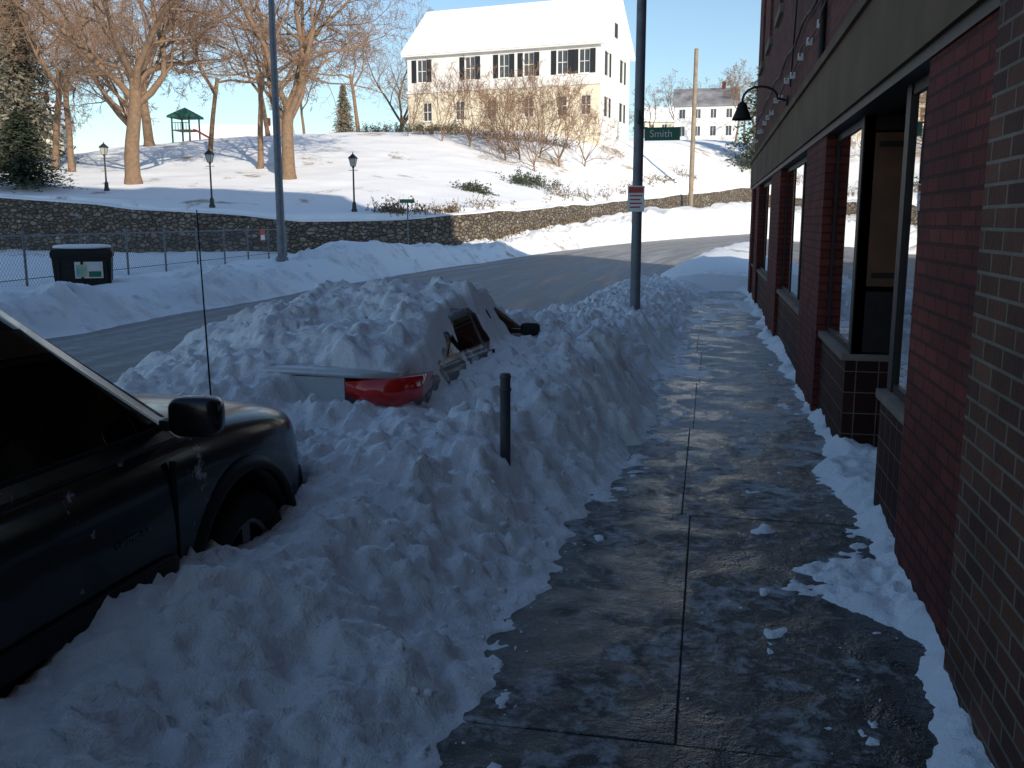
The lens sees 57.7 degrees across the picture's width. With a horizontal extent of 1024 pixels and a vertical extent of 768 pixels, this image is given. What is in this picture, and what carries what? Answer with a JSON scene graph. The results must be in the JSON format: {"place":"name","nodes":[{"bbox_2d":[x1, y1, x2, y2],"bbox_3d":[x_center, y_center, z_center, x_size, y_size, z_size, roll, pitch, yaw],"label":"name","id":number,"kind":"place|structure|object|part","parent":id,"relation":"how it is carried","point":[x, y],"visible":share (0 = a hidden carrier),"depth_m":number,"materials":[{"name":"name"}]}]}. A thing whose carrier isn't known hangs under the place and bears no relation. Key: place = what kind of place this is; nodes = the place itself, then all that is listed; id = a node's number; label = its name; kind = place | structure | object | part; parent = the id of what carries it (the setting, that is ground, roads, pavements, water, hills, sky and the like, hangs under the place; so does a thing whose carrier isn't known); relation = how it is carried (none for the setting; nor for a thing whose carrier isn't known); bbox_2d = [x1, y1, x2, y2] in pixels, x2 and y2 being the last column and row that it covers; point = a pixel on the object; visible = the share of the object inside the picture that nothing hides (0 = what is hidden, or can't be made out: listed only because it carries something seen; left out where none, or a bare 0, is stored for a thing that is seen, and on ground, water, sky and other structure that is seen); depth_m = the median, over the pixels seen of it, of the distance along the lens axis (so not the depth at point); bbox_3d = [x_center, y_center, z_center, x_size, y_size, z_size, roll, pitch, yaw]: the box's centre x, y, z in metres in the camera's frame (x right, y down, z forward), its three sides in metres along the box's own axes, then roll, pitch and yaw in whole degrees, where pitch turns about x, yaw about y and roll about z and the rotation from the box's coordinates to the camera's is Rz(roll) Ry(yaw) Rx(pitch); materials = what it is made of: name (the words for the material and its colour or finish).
{"place":"outdoors","nodes":[
{"label":"outdoors","id":0,"kind":"place"},
{"bbox_2d":[0,130,754,311],"bbox_3d":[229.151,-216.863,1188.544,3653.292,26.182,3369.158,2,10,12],"label":"ground","id":1,"kind":"structure","parent":0,"point":[427,168],"depth_m":65.66,"materials":[{"name":"white snow"}]},
{"bbox_2d":[0,36,54,166],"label":"pine tree","id":2,"kind":"object","parent":1,"relation":"on","point":[4,77],"visible":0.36,"depth_m":64.78,"materials":[{"name":"green plant"}]},
{"bbox_2d":[0,0,58,78],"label":"bare tree","id":3,"kind":"object","parent":1,"relation":"on","point":[5,47],"visible":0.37,"depth_m":69.59,"materials":[{"name":"brown plant"}]},
{"bbox_2d":[0,21,80,118],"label":"bare tree","id":4,"kind":"object","parent":1,"relation":"on","point":[67,63],"visible":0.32,"depth_m":73.85,"materials":[{"name":"brown plant"}]},
{"bbox_2d":[10,95,74,158],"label":"distant house","id":5,"kind":"structure","parent":1,"relation":"on","point":[63,131],"depth_m":118.44,"materials":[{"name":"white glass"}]},
{"bbox_2d":[0,0,85,162],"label":"pine tree","id":6,"kind":"object","parent":1,"relation":"on","point":[37,107],"visible":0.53,"depth_m":71.91,"materials":[{"name":"green plant"}]},
{"bbox_2d":[0,109,88,192],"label":"evergreen tree","id":7,"kind":"object","parent":1,"relation":"on","point":[23,170],"visible":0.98,"depth_m":52.52,"materials":[{"name":"green plant"}]},
{"bbox_2d":[0,2,99,97],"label":"bare tree","id":8,"kind":"object","parent":1,"relation":"on","point":[60,44],"visible":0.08,"depth_m":93.92,"materials":[{"name":"brown plant"}]},
{"bbox_2d":[20,0,146,171],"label":"bare tree","id":9,"kind":"object","parent":1,"relation":"on","point":[67,88],"visible":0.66,"depth_m":65.85,"materials":[{"name":"brown plant"}]},
{"bbox_2d":[0,0,200,168],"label":"bare tree","id":10,"kind":"object","parent":1,"relation":"on","point":[56,125],"visible":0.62,"depth_m":67.38,"materials":[{"name":"brown plant"}]},
{"bbox_2d":[99,142,109,190],"bbox_3d":[-23.591,-12.470,53.952,0.500,3.080,0.440,2,10,12],"label":"street lamp","id":11,"kind":"object","parent":1,"relation":"on","point":[103,147],"visible":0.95,"depth_m":53.84,"materials":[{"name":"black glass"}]},
{"bbox_2d":[25,0,186,118],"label":"bare tree","id":12,"kind":"object","parent":1,"relation":"on","point":[118,96],"visible":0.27,"depth_m":93.77,"materials":[{"name":"brown plant"}]},
{"bbox_2d":[27,0,188,125],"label":"bare tree","id":13,"kind":"object","parent":1,"relation":"on","point":[120,115],"visible":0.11,"depth_m":106.00,"materials":[{"name":"brown plant"}]},
{"bbox_2d":[26,0,248,146],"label":"bare tree","id":14,"kind":"object","parent":1,"relation":"on","point":[148,138],"visible":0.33,"depth_m":85.45,"materials":[{"name":"brown plant"}]},
{"bbox_2d":[0,0,285,184],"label":"bare tree","id":15,"kind":"object","parent":1,"relation":"on","point":[137,99],"visible":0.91,"depth_m":57.40,"materials":[{"name":"brown plant"}]},
{"bbox_2d":[0,226,287,286],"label":"chain link fence","id":16,"kind":"object","parent":1,"relation":"on","point":[126,233],"visible":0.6,"depth_m":28.79,"materials":[{"name":"metal"}]},
{"bbox_2d":[260,229,264,240],"bbox_3d":[-10.471,-6.255,39.038,0.025,0.500,0.450,2,10,12],"label":"warning sign","id":17,"kind":"object","parent":16,"relation":"attached to","point":[262,234],"visible":1,"depth_m":39.02,"materials":[{"name":"red paint"}]},
{"bbox_2d":[166,108,208,142],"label":"playground shelter","id":18,"kind":"object","parent":1,"relation":"on","point":[182,114],"visible":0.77,"depth_m":88.16,"materials":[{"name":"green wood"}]},
{"bbox_2d":[204,149,214,207],"bbox_3d":[-16.003,-10.791,49.421,0.500,3.380,0.440,2,10,12],"label":"street lamp","id":19,"kind":"object","parent":1,"relation":"on","point":[209,154],"visible":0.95,"depth_m":49.30,"materials":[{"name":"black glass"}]},
{"bbox_2d":[167,0,295,135],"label":"bare tree","id":20,"kind":"object","parent":1,"relation":"on","point":[266,126],"visible":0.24,"depth_m":91.75,"materials":[{"name":"brown plant"}]},
{"bbox_2d":[184,118,294,140],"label":"distant house","id":21,"kind":"structure","parent":1,"relation":"on","point":[224,131],"depth_m":134.06,"materials":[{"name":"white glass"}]},
{"bbox_2d":[155,0,326,151],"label":"bare tree","id":22,"kind":"object","parent":1,"relation":"on","point":[214,89],"visible":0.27,"depth_m":75.98,"materials":[{"name":"brown plant"}]},
{"bbox_2d":[176,0,319,168],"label":"bare tree","id":23,"kind":"object","parent":1,"relation":"on","point":[260,161],"visible":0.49,"depth_m":66.23,"materials":[{"name":"brown plant"}]},
{"bbox_2d":[268,0,288,261],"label":"street light pole","id":24,"kind":"object","parent":1,"relation":"on","point":[281,239],"visible":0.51,"depth_m":29.19,"materials":[{"name":"metal"}]},
{"bbox_2d":[204,15,353,132],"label":"bare tree","id":25,"kind":"object","parent":1,"relation":"on","point":[254,79],"visible":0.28,"depth_m":99.46,"materials":[{"name":"brown plant"}]},
{"bbox_2d":[146,0,414,179],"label":"bare tree","id":26,"kind":"object","parent":1,"relation":"on","point":[288,113],"visible":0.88,"depth_m":63.36,"materials":[{"name":"brown plant"}]},
{"bbox_2d":[266,47,335,133],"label":"bare tree","id":27,"kind":"object","parent":1,"relation":"on","point":[302,119],"visible":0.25,"depth_m":111.87,"materials":[{"name":"brown plant"}]},
{"bbox_2d":[282,3,385,131],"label":"bare tree","id":28,"kind":"object","parent":1,"relation":"on","point":[355,111],"visible":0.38,"depth_m":98.12,"materials":[{"name":"brown plant"}]},
{"bbox_2d":[0,209,670,338],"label":"plowed snow bank","id":29,"kind":"structure","parent":1,"relation":"on","point":[56,309],"depth_m":23.20,"materials":[{"name":"white snow"}]},
{"bbox_2d":[49,244,114,285],"bbox_3d":[-9.607,-2.639,20.866,1.280,0.985,0.960,-4,11,-20],"label":"dumpster","id":30,"kind":"object","parent":29,"relation":"on","point":[90,264],"visible":0.95,"depth_m":20.45,"materials":[{"name":"metal"}]},
{"bbox_2d":[331,85,355,132],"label":"pine tree","id":31,"kind":"object","parent":1,"relation":"on","point":[344,124],"visible":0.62,"depth_m":120.42,"materials":[{"name":"green plant"}]},
{"bbox_2d":[348,152,357,211],"bbox_3d":[-8.338,-10.477,48.991,0.500,3.380,0.440,2,10,12],"label":"street lamp","id":32,"kind":"object","parent":1,"relation":"on","point":[352,158],"visible":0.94,"depth_m":48.86,"materials":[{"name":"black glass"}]},
{"bbox_2d":[328,130,404,132],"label":"distant house","id":33,"kind":"structure","parent":1,"relation":"on","point":[330,131],"depth_m":136.15,"materials":[{"name":"white paint"}]},
{"bbox_2d":[0,188,751,253],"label":"stone retaining wall","id":34,"kind":"structure","parent":1,"relation":"on","point":[30,217],"depth_m":48.83,"materials":[{"name":"grey stone"}]},
{"bbox_2d":[0,187,749,221],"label":"snow on wall","id":35,"kind":"structure","parent":34,"relation":"on","point":[333,220],"depth_m":49.44,"materials":[{"name":"white snow"}]},
{"bbox_2d":[333,0,433,131],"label":"bare tree","id":36,"kind":"object","parent":1,"relation":"on","point":[399,88],"visible":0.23,"depth_m":120.61,"materials":[{"name":"brown plant"}]},
{"bbox_2d":[372,73,433,135],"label":"bare tree","id":37,"kind":"object","parent":1,"relation":"on","point":[414,109],"visible":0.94,"depth_m":87.88,"materials":[{"name":"brown plant"}]},
{"bbox_2d":[353,118,461,131],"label":"hedge","id":38,"kind":"object","parent":1,"relation":"on","point":[405,128],"visible":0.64,"depth_m":98.06,"materials":[{"name":"green plant"}]},
{"bbox_2d":[400,199,414,243],"bbox_3d":[-4.736,-7.168,42.256,0.700,2.408,0.089,2,10,12],"label":"street sign","id":39,"kind":"object","parent":1,"relation":"on","point":[407,201],"visible":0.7,"depth_m":42.08,"materials":[{"name":"metal"}]},
{"bbox_2d":[417,56,496,140],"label":"bare tree","id":40,"kind":"object","parent":1,"relation":"on","point":[436,98],"visible":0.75,"depth_m":85.81,"materials":[{"name":"brown plant"}]},
{"bbox_2d":[436,55,515,146],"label":"bare tree","id":41,"kind":"object","parent":1,"relation":"on","point":[465,99],"visible":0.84,"depth_m":84.53,"materials":[{"name":"brown plant"}]},
{"bbox_2d":[458,70,525,145],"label":"bare tree","id":42,"kind":"object","parent":1,"relation":"on","point":[516,82],"visible":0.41,"depth_m":86.61,"materials":[{"name":"brown plant"}]},
{"bbox_2d":[409,120,579,151],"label":"foundation shrubs","id":43,"kind":"object","parent":1,"relation":"on","point":[458,131],"visible":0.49,"depth_m":90.71,"materials":[{"name":"brown plant"}]},
{"bbox_2d":[0,273,994,767],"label":"snow bank","id":44,"kind":"structure","parent":1,"relation":"on","point":[274,647],"depth_m":4.39,"materials":[{"name":"white snow"}]},
{"bbox_2d":[499,373,510,465],"bbox_3d":[-0.041,0.451,5.687,0.074,1.055,0.074,2,10,12],"label":"meter post","id":45,"kind":"object","parent":44,"relation":"in","point":[505,388],"visible":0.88,"depth_m":5.62,"materials":[{"name":"metal"}]},
{"bbox_2d":[468,70,545,159],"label":"bare tree","id":46,"kind":"object","parent":1,"relation":"on","point":[492,116],"visible":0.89,"depth_m":80.94,"materials":[{"name":"brown plant"}]},
{"bbox_2d":[449,163,571,195],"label":"evergreen shrub","id":47,"kind":"object","parent":1,"relation":"on","point":[477,187],"visible":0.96,"depth_m":69.28,"materials":[{"name":"green plant"}]},
{"bbox_2d":[473,61,558,159],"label":"bare tree","id":48,"kind":"object","parent":1,"relation":"on","point":[510,97],"visible":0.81,"depth_m":81.83,"materials":[{"name":"brown plant"}]},
{"bbox_2d":[407,7,629,144],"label":"walls","id":49,"kind":"structure","parent":1,"relation":"on","point":[614,90],"depth_m":95.92,"materials":[{"name":"white paint"}]},
{"bbox_2d":[401,23,625,122],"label":"trim and shutters","id":50,"kind":"structure","parent":49,"relation":"attached to","point":[573,59],"depth_m":94.77,"materials":[{"name":"white paint"}]},
{"bbox_2d":[401,0,635,61],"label":"roof","id":51,"kind":"structure","parent":49,"relation":"on","point":[552,22],"depth_m":96.73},
{"bbox_2d":[417,48,622,121],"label":"windows","id":52,"kind":"structure","parent":49,"relation":"attached to","point":[584,60],"depth_m":95.08,"materials":[{"name":"glass"}]},
{"bbox_2d":[479,91,559,171],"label":"bare tree","id":53,"kind":"object","parent":1,"relation":"on","point":[526,133],"visible":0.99,"depth_m":78.52,"materials":[{"name":"brown plant"}]},
{"bbox_2d":[365,165,697,240],"bbox_3d":[5.721,-14.511,71.777,5.768,7.432,54.368,5,11,24],"label":"dry brush","id":54,"kind":"object","parent":1,"relation":"on","point":[393,208],"visible":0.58,"depth_m":53.95,"materials":[{"name":"brown plant"}]},
{"bbox_2d":[510,70,596,166],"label":"bare tree","id":55,"kind":"object","parent":1,"relation":"on","point":[562,101],"visible":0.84,"depth_m":81.75,"materials":[{"name":"brown plant"}]},
{"bbox_2d":[510,59,606,158],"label":"bare tree","id":56,"kind":"object","parent":1,"relation":"on","point":[565,117],"visible":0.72,"depth_m":83.48,"materials":[{"name":"brown plant"}]},
{"bbox_2d":[560,92,629,166],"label":"bare tree","id":57,"kind":"object","parent":1,"relation":"on","point":[587,119],"visible":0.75,"depth_m":86.36,"materials":[{"name":"brown plant"}]},
{"bbox_2d":[629,83,664,134],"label":"bare tree","id":58,"kind":"object","parent":1,"relation":"on","point":[658,100],"visible":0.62,"depth_m":172.50,"materials":[{"name":"brown plant"}]},
{"bbox_2d":[644,107,674,136],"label":"distant house","id":59,"kind":"structure","parent":1,"relation":"on","point":[664,119],"depth_m":181.95,"materials":[{"name":"white paint"}]},
{"bbox_2d":[659,68,689,119],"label":"bare tree","id":60,"kind":"object","parent":1,"relation":"on","point":[667,96],"visible":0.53,"depth_m":162.72,"materials":[{"name":"brown plant"}]},
{"bbox_2d":[688,48,698,206],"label":"utility pole","id":61,"kind":"object","parent":1,"relation":"on","point":[692,154],"visible":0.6,"depth_m":86.55,"materials":[{"name":"brown wood"}]},
{"bbox_2d":[672,81,739,140],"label":"distant house","id":62,"kind":"structure","parent":1,"relation":"on","point":[715,109],"depth_m":151.93,"materials":[{"name":"white paint"}]},
{"bbox_2d":[709,61,749,96],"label":"bare tree","id":63,"kind":"object","parent":1,"relation":"on","point":[741,75],"visible":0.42,"depth_m":166.09,"materials":[{"name":"brown plant"}]},
{"bbox_2d":[720,58,756,140],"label":"bare tree","id":64,"kind":"object","parent":1,"relation":"on","point":[737,90],"visible":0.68,"depth_m":139.90,"materials":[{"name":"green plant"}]},
{"bbox_2d":[724,74,754,135],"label":"bare tree","id":65,"kind":"object","parent":1,"relation":"on","point":[740,97],"visible":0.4,"depth_m":150.22,"materials":[{"name":"brown plant"}]},
{"bbox_2d":[724,68,757,172],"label":"evergreen tree","id":66,"kind":"object","parent":1,"relation":"on","point":[751,149],"visible":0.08,"depth_m":110.30,"materials":[{"name":"green plant"}]},
{"bbox_2d":[742,66,757,136],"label":"bare tree","id":67,"kind":"object","parent":1,"relation":"on","point":[756,96],"visible":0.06,"depth_m":173.88,"materials":[{"name":"brown plant"}]},
{"bbox_2d":[1,0,760,153],"label":"sky","id":68,"kind":"structure","parent":0,"point":[724,32],"materials":[{"name":"blue"}]},
{"bbox_2d":[46,234,749,382],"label":"road","id":69,"kind":"structure","parent":0,"point":[538,282],"depth_m":28.89,"materials":[{"name":"grey asphalt"}]},
{"bbox_2d":[0,210,302,696],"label":"parked suv","id":70,"kind":"object","parent":69,"relation":"on","point":[109,488],"visible":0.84,"depth_m":3.31,"materials":[{"name":"black paint"}]},
{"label":"windows","id":71,"kind":"part","parent":70,"relation":"part of","materials":[{"name":"black glass"}]},
{"bbox_2d":[261,307,539,405],"bbox_3d":[-0.893,-0.140,8.565,2.100,1.270,4.640,3,10,17],"label":"snow covered car","id":72,"kind":"object","parent":69,"relation":"on","point":[353,385],"visible":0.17,"depth_m":6.40,"materials":[{"name":"grey paint"}]},
{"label":"windows","id":73,"kind":"part","parent":72,"relation":"part of","materials":[{"name":"black glass"}]},
{"bbox_2d":[436,291,938,767],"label":"sidewalk","id":74,"kind":"structure","parent":0,"point":[626,658],"depth_m":4.06,"materials":[{"name":"concrete"}]},
{"bbox_2d":[337,310,897,766],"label":"snow lumps","id":75,"kind":"object","parent":74,"relation":"on","point":[423,754],"visible":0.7,"depth_m":4.37,"materials":[{"name":"white snow"}]},
{"bbox_2d":[627,0,679,310],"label":"street sign pole","id":76,"kind":"object","parent":74,"relation":"on","point":[635,201],"visible":0.95,"depth_m":15.97,"materials":[{"name":"metal"}]},
{"bbox_2d":[751,267,902,537],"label":"tile knee walls","id":77,"kind":"structure","parent":74,"relation":"on","point":[851,405],"depth_m":7.03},
{"bbox_2d":[747,0,999,649],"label":"walls","id":78,"kind":"structure","parent":74,"relation":"on","point":[960,90],"depth_m":4.21,"materials":[{"name":"red brick"}]},
{"bbox_2d":[732,85,788,120],"bbox_3d":[3.491,-3.962,13.086,0.764,0.467,0.280,2,10,12],"label":"wall lamp","id":79,"kind":"object","parent":78,"relation":"attached to","point":[741,113],"visible":0.99,"depth_m":13.07,"materials":[{"name":"black metal"}]},
{"bbox_2d":[753,0,826,144],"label":"facade cables","id":80,"kind":"object","parent":78,"relation":"attached to","point":[821,24],"visible":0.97,"depth_m":10.99,"materials":[{"name":"rubber"}]},
{"bbox_2d":[760,74,928,403],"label":"window frames","id":81,"kind":"structure","parent":78,"relation":"attached to","point":[887,206],"depth_m":6.79,"materials":[{"name":"black metal"}]},
{"bbox_2d":[761,88,927,392],"bbox_3d":[4.348,-5.665,12.540,0.878,9.850,18.130,2,10,12],"label":"window glass","id":82,"kind":"object","parent":81,"relation":"in","point":[844,226],"visible":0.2,"depth_m":7.42,"materials":[{"name":"clear glass"}]},
{"bbox_2d":[750,0,999,424],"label":"building trim","id":83,"kind":"structure","parent":78,"relation":"attached to","point":[876,57],"depth_m":6.22,"materials":[{"name":"stone"}]},
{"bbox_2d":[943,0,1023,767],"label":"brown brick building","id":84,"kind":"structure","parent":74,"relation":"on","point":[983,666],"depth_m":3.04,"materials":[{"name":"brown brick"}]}
]}

